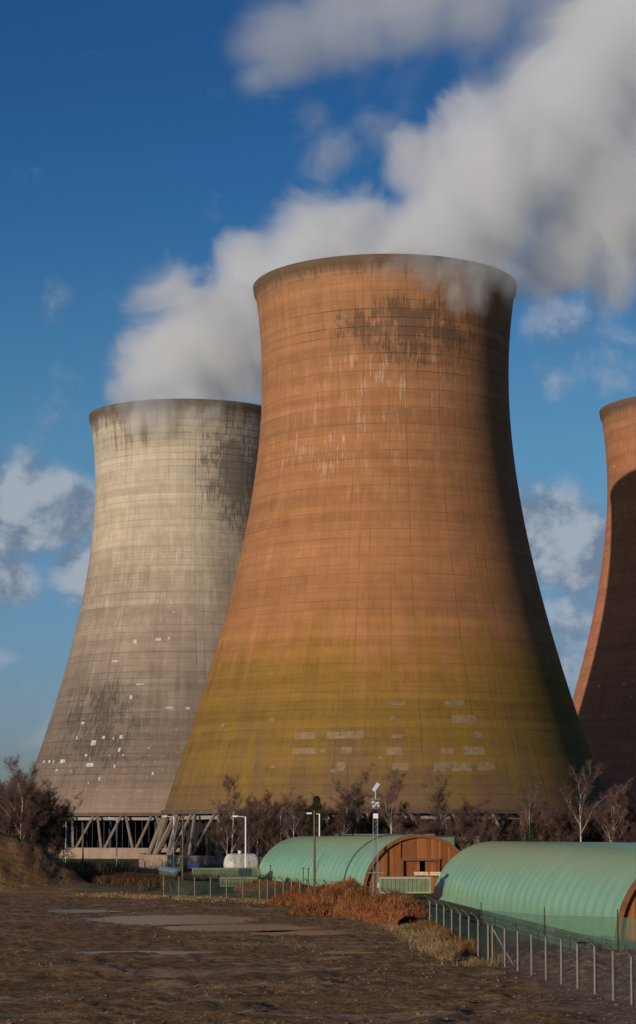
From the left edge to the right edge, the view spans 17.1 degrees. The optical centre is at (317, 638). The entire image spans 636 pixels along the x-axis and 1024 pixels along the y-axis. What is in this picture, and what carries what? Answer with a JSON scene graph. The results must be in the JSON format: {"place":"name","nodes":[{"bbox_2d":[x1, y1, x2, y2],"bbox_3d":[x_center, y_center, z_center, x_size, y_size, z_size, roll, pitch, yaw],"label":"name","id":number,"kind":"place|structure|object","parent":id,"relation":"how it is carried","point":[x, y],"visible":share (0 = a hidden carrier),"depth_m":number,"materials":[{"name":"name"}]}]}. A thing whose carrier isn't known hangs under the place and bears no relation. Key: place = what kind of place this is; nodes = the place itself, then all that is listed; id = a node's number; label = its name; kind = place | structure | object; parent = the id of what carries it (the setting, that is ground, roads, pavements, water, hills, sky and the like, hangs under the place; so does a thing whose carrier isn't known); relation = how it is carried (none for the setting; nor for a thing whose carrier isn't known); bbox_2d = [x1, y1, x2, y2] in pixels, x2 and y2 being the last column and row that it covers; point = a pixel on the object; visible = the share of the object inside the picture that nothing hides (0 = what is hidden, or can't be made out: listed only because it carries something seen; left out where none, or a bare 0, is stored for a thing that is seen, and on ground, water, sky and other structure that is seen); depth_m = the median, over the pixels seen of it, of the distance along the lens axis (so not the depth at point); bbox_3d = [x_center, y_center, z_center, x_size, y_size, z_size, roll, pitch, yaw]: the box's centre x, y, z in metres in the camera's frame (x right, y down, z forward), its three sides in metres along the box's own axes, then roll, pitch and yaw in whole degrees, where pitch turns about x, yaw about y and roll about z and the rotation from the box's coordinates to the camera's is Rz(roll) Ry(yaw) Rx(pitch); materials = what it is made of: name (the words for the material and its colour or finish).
{"place":"outdoors","nodes":[
{"label":"outdoors","id":0,"kind":"place"},
{"bbox_2d":[0,832,635,1023],"bbox_3d":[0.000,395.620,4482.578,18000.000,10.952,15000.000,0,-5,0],"label":"ground","id":1,"kind":"structure","parent":0,"point":[38,877],"depth_m":122.12,"materials":[{"name":"soil"}]},
{"bbox_2d":[0,769,23,815],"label":"bare tree","id":2,"kind":"object","parent":1,"relation":"on","point":[1,797],"visible":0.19,"depth_m":327.86,"materials":[{"name":"brown plant"}]},
{"bbox_2d":[0,799,31,837],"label":"bare tree","id":3,"kind":"object","parent":1,"relation":"on","point":[23,817],"visible":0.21,"depth_m":320.27,"materials":[{"name":"brown plant"}]},
{"bbox_2d":[0,764,36,801],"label":"bare tree","id":4,"kind":"object","parent":1,"relation":"on","point":[24,782],"visible":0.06,"depth_m":333.77,"materials":[{"name":"brown plant"}]},
{"bbox_2d":[0,752,44,838],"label":"birch tree","id":5,"kind":"object","parent":1,"relation":"on","point":[16,781],"visible":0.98,"depth_m":316.46,"materials":[{"name":"brown plant"}]},
{"bbox_2d":[3,778,51,831],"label":"bare tree","id":6,"kind":"object","parent":1,"relation":"on","point":[19,805],"visible":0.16,"depth_m":323.00,"materials":[{"name":"brown plant"}]},
{"bbox_2d":[0,779,58,842],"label":"bare tree","id":7,"kind":"object","parent":1,"relation":"on","point":[33,810],"visible":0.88,"depth_m":316.47,"materials":[{"name":"brown plant"}]},
{"bbox_2d":[17,801,65,845],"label":"bare tree","id":8,"kind":"object","parent":1,"relation":"on","point":[45,827],"visible":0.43,"depth_m":321.86,"materials":[{"name":"brown plant"}]},
{"bbox_2d":[24,778,60,844],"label":"bare tree","id":9,"kind":"object","parent":1,"relation":"on","point":[48,786],"visible":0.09,"depth_m":340.81,"materials":[{"name":"brown plant"}]},
{"bbox_2d":[24,791,81,849],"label":"bare tree","id":10,"kind":"object","parent":1,"relation":"on","point":[67,808],"visible":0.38,"depth_m":326.31,"materials":[{"name":"brown plant"}]},
{"bbox_2d":[42,823,64,855],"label":"bare tree","id":11,"kind":"object","parent":1,"relation":"on","point":[56,833],"visible":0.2,"depth_m":342.99,"materials":[{"name":"brown plant"}]},
{"bbox_2d":[37,799,82,854],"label":"bare tree","id":12,"kind":"object","parent":1,"relation":"on","point":[66,816],"visible":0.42,"depth_m":337.56,"materials":[{"name":"brown plant"}]},
{"bbox_2d":[0,827,125,878],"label":"mound scrub","id":13,"kind":"object","parent":1,"relation":"on","point":[83,872],"visible":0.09,"depth_m":280.74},
{"bbox_2d":[51,818,75,858],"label":"bare tree","id":14,"kind":"object","parent":1,"relation":"on","point":[69,825],"visible":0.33,"depth_m":350.49,"materials":[{"name":"brown plant"}]},
{"bbox_2d":[54,835,78,863],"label":"conifer","id":15,"kind":"object","parent":1,"relation":"on","point":[67,843],"visible":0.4,"depth_m":370.10,"materials":[{"name":"green plant"}]},
{"bbox_2d":[81,823,84,869],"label":"wooden pole","id":16,"kind":"object","parent":1,"relation":"on","point":[82,824],"visible":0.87,"depth_m":298.50,"materials":[{"name":"brown wood"}]},
{"bbox_2d":[47,910,122,912],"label":"puddle","id":17,"kind":"object","parent":1,"relation":"on","point":[80,911],"visible":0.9,"depth_m":207.78,"materials":[{"name":"liquid"}]},
{"bbox_2d":[58,859,179,874],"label":"thicket","id":18,"kind":"object","parent":1,"relation":"on","point":[71,865],"visible":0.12,"depth_m":336.87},
{"bbox_2d":[69,869,205,887],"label":"bramble scrub","id":19,"kind":"object","parent":1,"relation":"on","point":[118,878],"visible":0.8,"depth_m":268.75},
{"bbox_2d":[72,951,212,954],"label":"puddle","id":20,"kind":"object","parent":1,"relation":"on","point":[170,952],"visible":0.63,"depth_m":141.99,"materials":[{"name":"liquid"}]},
{"bbox_2d":[30,399,260,858],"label":"cooling tower","id":21,"kind":"structure","parent":1,"relation":"on","point":[174,481],"depth_m":537.99,"materials":[{"name":"concrete"}]},
{"bbox_2d":[98,863,223,872],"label":"thicket","id":22,"kind":"object","parent":1,"relation":"on","point":[212,866],"visible":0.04,"depth_m":356.84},
{"bbox_2d":[57,891,270,904],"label":"dry grass","id":23,"kind":"structure","parent":1,"relation":"on","point":[191,898],"depth_m":240.79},
{"bbox_2d":[79,915,257,925],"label":"puddle","id":24,"kind":"object","parent":1,"relation":"on","point":[182,919],"visible":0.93,"depth_m":190.55,"materials":[{"name":"liquid"}]},
{"bbox_2d":[134,876,211,894],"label":"reed scrub","id":25,"kind":"object","parent":1,"relation":"on","point":[171,885],"visible":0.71,"depth_m":258.02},
{"bbox_2d":[154,866,195,882],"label":"pipe section","id":26,"kind":"object","parent":1,"relation":"on","point":[168,871],"visible":0.55,"depth_m":275.45,"materials":[{"name":"metal"}]},
{"bbox_2d":[181,814,184,879],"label":"wooden pole","id":27,"kind":"object","parent":1,"relation":"on","point":[182,817],"visible":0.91,"depth_m":266.62,"materials":[{"name":"brown wood"}]},
{"bbox_2d":[101,871,269,880],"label":"verge scrub","id":28,"kind":"object","parent":1,"relation":"on","point":[199,876],"visible":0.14,"depth_m":315.42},
{"bbox_2d":[205,810,234,867],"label":"birch tree","id":29,"kind":"object","parent":1,"relation":"on","point":[217,836],"visible":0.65,"depth_m":356.68,"materials":[{"name":"brown plant"}]},
{"bbox_2d":[192,868,259,878],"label":"open skip","id":30,"kind":"object","parent":1,"relation":"on","point":[231,871],"visible":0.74,"depth_m":316.11,"materials":[{"name":"green metal"}]},
{"bbox_2d":[215,817,237,853],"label":"birch tree","id":31,"kind":"object","parent":1,"relation":"on","point":[227,833],"visible":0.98,"depth_m":345.73,"materials":[{"name":"brown plant"}]},
{"bbox_2d":[212,817,248,854],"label":"bare tree","id":32,"kind":"object","parent":1,"relation":"on","point":[229,843],"visible":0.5,"depth_m":359.12,"materials":[{"name":"brown plant"}]},
{"bbox_2d":[217,774,248,852],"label":"birch tree","id":33,"kind":"object","parent":1,"relation":"on","point":[233,798],"visible":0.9,"depth_m":350.61,"materials":[{"name":"brown plant"}]},
{"bbox_2d":[209,796,262,852],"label":"bare tree","id":34,"kind":"object","parent":1,"relation":"on","point":[235,813],"visible":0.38,"depth_m":361.38,"materials":[{"name":"brown plant"}]},
{"bbox_2d":[156,924,321,931],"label":"puddle","id":35,"kind":"object","parent":1,"relation":"on","point":[228,927],"visible":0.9,"depth_m":175.96,"materials":[{"name":"liquid"}]},
{"bbox_2d":[220,876,257,886],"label":"open skip","id":36,"kind":"object","parent":1,"relation":"on","point":[236,880],"visible":0.65,"depth_m":270.29,"materials":[{"name":"green metal"}]},
{"bbox_2d":[224,851,259,867],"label":"storage tank","id":37,"kind":"object","parent":1,"relation":"on","point":[236,860],"visible":0.74,"depth_m":334.82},
{"bbox_2d":[231,795,267,852],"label":"bare tree","id":38,"kind":"object","parent":1,"relation":"on","point":[248,816],"visible":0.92,"depth_m":344.84,"materials":[{"name":"brown plant"}]},
{"bbox_2d":[244,786,285,850],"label":"bare tree","id":39,"kind":"object","parent":1,"relation":"on","point":[273,814],"visible":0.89,"depth_m":346.11,"materials":[{"name":"brown plant"}]},
{"bbox_2d":[247,795,287,858],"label":"bare tree","id":40,"kind":"object","parent":1,"relation":"on","point":[253,809],"visible":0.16,"depth_m":360.15,"materials":[{"name":"brown plant"}]},
{"bbox_2d":[159,872,407,898],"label":"concrete post fence","id":41,"kind":"object","parent":1,"relation":"on","point":[199,891],"visible":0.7,"depth_m":236.41,"materials":[{"name":"concrete"}]},
{"bbox_2d":[265,787,305,843],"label":"birch tree","id":42,"kind":"object","parent":1,"relation":"on","point":[281,816],"visible":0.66,"depth_m":355.54,"materials":[{"name":"brown plant"}]},
{"bbox_2d":[277,815,309,840],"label":"bare tree","id":43,"kind":"object","parent":1,"relation":"on","point":[291,835],"visible":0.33,"depth_m":357.31,"materials":[{"name":"brown plant"}]},
{"bbox_2d":[278,798,309,838],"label":"birch tree","id":44,"kind":"object","parent":1,"relation":"on","point":[293,815],"visible":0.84,"depth_m":345.35,"materials":[{"name":"brown plant"}]},
{"bbox_2d":[248,930,345,934],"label":"puddle","id":45,"kind":"object","parent":1,"relation":"on","point":[301,932],"visible":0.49,"depth_m":167.93,"materials":[{"name":"liquid"}]},
{"bbox_2d":[285,801,312,837],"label":"bare tree","id":46,"kind":"object","parent":1,"relation":"on","point":[297,819],"visible":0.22,"depth_m":361.28,"materials":[{"name":"brown plant"}]},
{"bbox_2d":[290,794,318,833],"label":"bare tree","id":47,"kind":"object","parent":1,"relation":"on","point":[304,809],"visible":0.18,"depth_m":365.09,"materials":[{"name":"brown plant"}]},
{"bbox_2d":[293,792,333,835],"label":"bare tree","id":48,"kind":"object","parent":1,"relation":"on","point":[304,826],"visible":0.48,"depth_m":347.58,"materials":[{"name":"brown plant"}]},
{"bbox_2d":[312,810,315,885],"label":"wooden pole","id":49,"kind":"object","parent":1,"relation":"on","point":[314,856],"visible":0.91,"depth_m":246.70,"materials":[{"name":"brown wood"}]},
{"bbox_2d":[303,796,329,835],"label":"conifer","id":50,"kind":"object","parent":1,"relation":"on","point":[319,806],"visible":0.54,"depth_m":338.62,"materials":[{"name":"green plant"}]},
{"bbox_2d":[0,898,635,1023],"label":"mud clods","id":51,"kind":"object","parent":1,"relation":"on","point":[464,1005],"visible":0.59,"depth_m":117.61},
{"bbox_2d":[293,795,344,834],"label":"bare tree","id":52,"kind":"object","parent":1,"relation":"on","point":[312,807],"visible":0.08,"depth_m":365.58,"materials":[{"name":"brown plant"}]},
{"bbox_2d":[214,875,428,929],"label":"bracken","id":53,"kind":"object","parent":1,"relation":"on","point":[347,901],"visible":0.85,"depth_m":198.10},
{"bbox_2d":[324,804,356,835],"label":"bare tree","id":54,"kind":"object","parent":1,"relation":"on","point":[332,825],"visible":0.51,"depth_m":348.10,"materials":[{"name":"brown plant"}]},
{"bbox_2d":[325,781,361,835],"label":"birch tree","id":55,"kind":"object","parent":1,"relation":"on","point":[346,800],"visible":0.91,"depth_m":348.66,"materials":[{"name":"brown plant"}]},
{"bbox_2d":[319,951,375,953],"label":"puddle","id":56,"kind":"object","parent":1,"relation":"on","point":[338,952],"visible":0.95,"depth_m":141.99,"materials":[{"name":"liquid"}]},
{"bbox_2d":[259,833,459,893],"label":"arched hut","id":57,"kind":"object","parent":1,"relation":"on","point":[339,858],"visible":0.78,"depth_m":269.01,"materials":[{"name":"green metal"}]},
{"bbox_2d":[403,861,419,875],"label":"door","id":58,"kind":"structure","parent":57,"relation":"in","point":[409,867],"depth_m":258.81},
{"bbox_2d":[425,861,436,892],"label":"door","id":59,"kind":"structure","parent":57,"relation":"in","point":[430,866],"depth_m":259.26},
{"bbox_2d":[347,762,375,833],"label":"birch tree","id":60,"kind":"object","parent":1,"relation":"on","point":[358,789],"visible":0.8,"depth_m":353.34,"materials":[{"name":"brown plant"}]},
{"bbox_2d":[355,803,386,833],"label":"bare tree","id":61,"kind":"object","parent":1,"relation":"on","point":[369,825],"visible":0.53,"depth_m":354.23,"materials":[{"name":"brown plant"}]},
{"bbox_2d":[368,783,383,894],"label":"floodlight mast","id":62,"kind":"object","parent":1,"relation":"on","point":[374,789],"visible":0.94,"depth_m":238.86,"materials":[{"name":"metal"}]},
{"bbox_2d":[139,254,613,868],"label":"cooling tower","id":63,"kind":"structure","parent":1,"relation":"on","point":[385,612],"depth_m":399.86,"materials":[{"name":"concrete"}]},
{"bbox_2d":[365,804,395,833],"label":"bare tree","id":64,"kind":"object","parent":1,"relation":"on","point":[384,822],"visible":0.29,"depth_m":360.00,"materials":[{"name":"brown plant"}]},
{"bbox_2d":[334,834,434,835],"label":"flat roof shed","id":65,"kind":"structure","parent":1,"relation":"on","point":[371,834],"depth_m":343.42,"materials":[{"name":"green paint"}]},
{"bbox_2d":[370,766,406,833],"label":"birch tree","id":66,"kind":"object","parent":1,"relation":"on","point":[393,791],"visible":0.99,"depth_m":348.00,"materials":[{"name":"brown plant"}]},
{"bbox_2d":[378,811,406,833],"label":"birch tree","id":67,"kind":"object","parent":1,"relation":"on","point":[388,827],"visible":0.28,"depth_m":353.04,"materials":[{"name":"brown plant"}]},
{"bbox_2d":[386,800,415,833],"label":"birch tree","id":68,"kind":"object","parent":1,"relation":"on","point":[404,807],"visible":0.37,"depth_m":362.74,"materials":[{"name":"brown plant"}]},
{"bbox_2d":[378,876,430,893],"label":"container","id":69,"kind":"object","parent":1,"relation":"on","point":[414,884],"visible":0.84,"depth_m":234.47,"materials":[{"name":"metal"}]},
{"bbox_2d":[397,808,419,833],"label":"bare tree","id":70,"kind":"object","parent":1,"relation":"on","point":[409,823],"visible":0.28,"depth_m":357.31,"materials":[{"name":"brown plant"}]},
{"bbox_2d":[394,821,427,834],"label":"bare tree","id":71,"kind":"object","parent":1,"relation":"on","point":[402,830],"visible":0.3,"depth_m":345.17,"materials":[{"name":"brown plant"}]},
{"bbox_2d":[427,819,444,835],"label":"bare tree","id":72,"kind":"object","parent":1,"relation":"on","point":[435,830],"visible":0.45,"depth_m":346.13,"materials":[{"name":"brown plant"}]},
{"bbox_2d":[426,806,448,830],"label":"birch tree","id":73,"kind":"object","parent":1,"relation":"on","point":[436,819],"visible":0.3,"depth_m":360.12,"materials":[{"name":"brown plant"}]},
{"bbox_2d":[418,768,469,835],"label":"birch tree","id":74,"kind":"object","parent":1,"relation":"on","point":[444,807],"visible":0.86,"depth_m":349.85,"materials":[{"name":"brown plant"}]},
{"bbox_2d":[369,920,528,966],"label":"dry grass","id":75,"kind":"structure","parent":1,"relation":"on","point":[427,942],"depth_m":142.41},
{"bbox_2d":[424,895,489,960],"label":"concrete post fence","id":76,"kind":"object","parent":1,"relation":"on","point":[459,926],"visible":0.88,"depth_m":145.25,"materials":[{"name":"concrete"}]},
{"bbox_2d":[448,821,469,850],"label":"birch tree","id":77,"kind":"object","parent":1,"relation":"on","point":[459,846],"visible":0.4,"depth_m":349.40,"materials":[{"name":"brown plant"}]},
{"bbox_2d":[406,917,514,963],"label":"dead weeds","id":78,"kind":"object","parent":1,"relation":"on","point":[441,930],"visible":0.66,"depth_m":146.03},
{"bbox_2d":[442,794,478,849],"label":"bare tree","id":79,"kind":"object","parent":1,"relation":"on","point":[463,823],"visible":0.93,"depth_m":344.67,"materials":[{"name":"brown plant"}]},
{"bbox_2d":[468,810,485,843],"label":"birch tree","id":80,"kind":"object","parent":1,"relation":"on","point":[473,823],"visible":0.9,"depth_m":345.11,"materials":[{"name":"brown plant"}]},
{"bbox_2d":[474,802,503,842],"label":"bare tree","id":81,"kind":"object","parent":1,"relation":"on","point":[484,823],"visible":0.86,"depth_m":344.86,"materials":[{"name":"brown plant"}]},
{"bbox_2d":[479,810,512,842],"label":"bare tree","id":82,"kind":"object","parent":1,"relation":"on","point":[506,822],"visible":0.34,"depth_m":351.73,"materials":[{"name":"brown plant"}]},
{"bbox_2d":[495,816,524,840],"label":"bare tree","id":83,"kind":"object","parent":1,"relation":"on","point":[513,835],"visible":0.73,"depth_m":347.60,"materials":[{"name":"brown plant"}]},
{"bbox_2d":[517,780,542,840],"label":"birch tree","id":84,"kind":"object","parent":1,"relation":"on","point":[529,808],"visible":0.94,"depth_m":348.72,"materials":[{"name":"brown plant"}]},
{"bbox_2d":[511,795,552,836],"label":"bare tree","id":85,"kind":"object","parent":1,"relation":"on","point":[521,809],"visible":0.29,"depth_m":359.39,"materials":[{"name":"brown plant"}]},
{"bbox_2d":[525,823,539,841],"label":"conifer","id":86,"kind":"object","parent":1,"relation":"on","point":[532,829],"visible":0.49,"depth_m":342.31,"materials":[{"name":"green plant"}]},
{"bbox_2d":[433,841,635,939],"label":"arched hut","id":87,"kind":"object","parent":1,"relation":"on","point":[529,879],"visible":0.92,"depth_m":186.14,"materials":[{"name":"green metal"}]},
{"bbox_2d":[517,806,561,841],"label":"bare tree","id":88,"kind":"object","parent":1,"relation":"on","point":[540,822],"visible":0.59,"depth_m":349.61,"materials":[{"name":"brown plant"}]},
{"bbox_2d":[481,902,635,949],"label":"netting screen","id":89,"kind":"object","parent":1,"relation":"on","point":[593,928],"visible":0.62,"depth_m":139.84,"materials":[{"name":"fabric"}]},
{"bbox_2d":[485,918,635,1005],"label":"concrete post fence","id":90,"kind":"object","parent":1,"relation":"on","point":[577,962],"visible":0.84,"depth_m":112.77,"materials":[{"name":"concrete"}]},
{"bbox_2d":[538,802,587,841],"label":"bare tree","id":91,"kind":"object","parent":1,"relation":"on","point":[555,822],"visible":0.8,"depth_m":344.66,"materials":[{"name":"brown plant"}]},
{"bbox_2d":[544,805,590,841],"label":"bare tree","id":92,"kind":"object","parent":1,"relation":"on","point":[585,834],"visible":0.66,"depth_m":345.31,"materials":[{"name":"brown plant"}]},
{"bbox_2d":[563,805,594,841],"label":"bare tree","id":93,"kind":"object","parent":1,"relation":"on","point":[586,838],"visible":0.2,"depth_m":349.92,"materials":[{"name":"brown plant"}]},
{"bbox_2d":[558,759,610,841],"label":"birch tree","id":94,"kind":"object","parent":1,"relation":"on","point":[587,779],"visible":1,"depth_m":343.51,"materials":[{"name":"brown plant"}]},
{"bbox_2d":[570,805,599,841],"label":"birch tree","id":95,"kind":"object","parent":1,"relation":"on","point":[593,828],"visible":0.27,"depth_m":352.51,"materials":[{"name":"brown plant"}]},
{"bbox_2d":[575,940,610,949],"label":"scrap heap","id":96,"kind":"object","parent":1,"relation":"on","point":[586,943],"visible":0.44,"depth_m":137.67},
{"bbox_2d":[580,801,608,841],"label":"bare tree","id":97,"kind":"object","parent":1,"relation":"on","point":[597,837],"visible":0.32,"depth_m":354.74,"materials":[{"name":"brown plant"}]},
{"bbox_2d":[572,396,635,836],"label":"cooling tower","id":98,"kind":"structure","parent":1,"relation":"on","point":[604,699],"depth_m":536.41,"materials":[{"name":"concrete"}]},
{"bbox_2d":[586,787,631,841],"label":"bare tree","id":99,"kind":"object","parent":1,"relation":"on","point":[601,830],"visible":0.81,"depth_m":347.14,"materials":[{"name":"brown plant"}]},
{"bbox_2d":[594,777,633,841],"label":"birch tree","id":100,"kind":"object","parent":1,"relation":"on","point":[619,794],"visible":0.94,"depth_m":345.45,"materials":[{"name":"brown plant"}]},
{"bbox_2d":[598,808,634,841],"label":"bare tree","id":101,"kind":"object","parent":1,"relation":"on","point":[626,829],"visible":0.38,"depth_m":349.10,"materials":[{"name":"brown plant"}]},
{"bbox_2d":[606,818,635,841],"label":"bare tree","id":102,"kind":"object","parent":1,"relation":"on","point":[630,838],"visible":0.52,"depth_m":344.42,"materials":[{"name":"brown plant"}]},
{"bbox_2d":[623,792,635,826],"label":"bare tree","id":103,"kind":"object","parent":1,"relation":"on","point":[632,810],"visible":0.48,"depth_m":352.39,"materials":[{"name":"brown plant"}]},
{"bbox_2d":[0,0,635,786],"label":"sky","id":104,"kind":"structure","parent":0,"point":[159,159],"materials":[{"name":"blue"}]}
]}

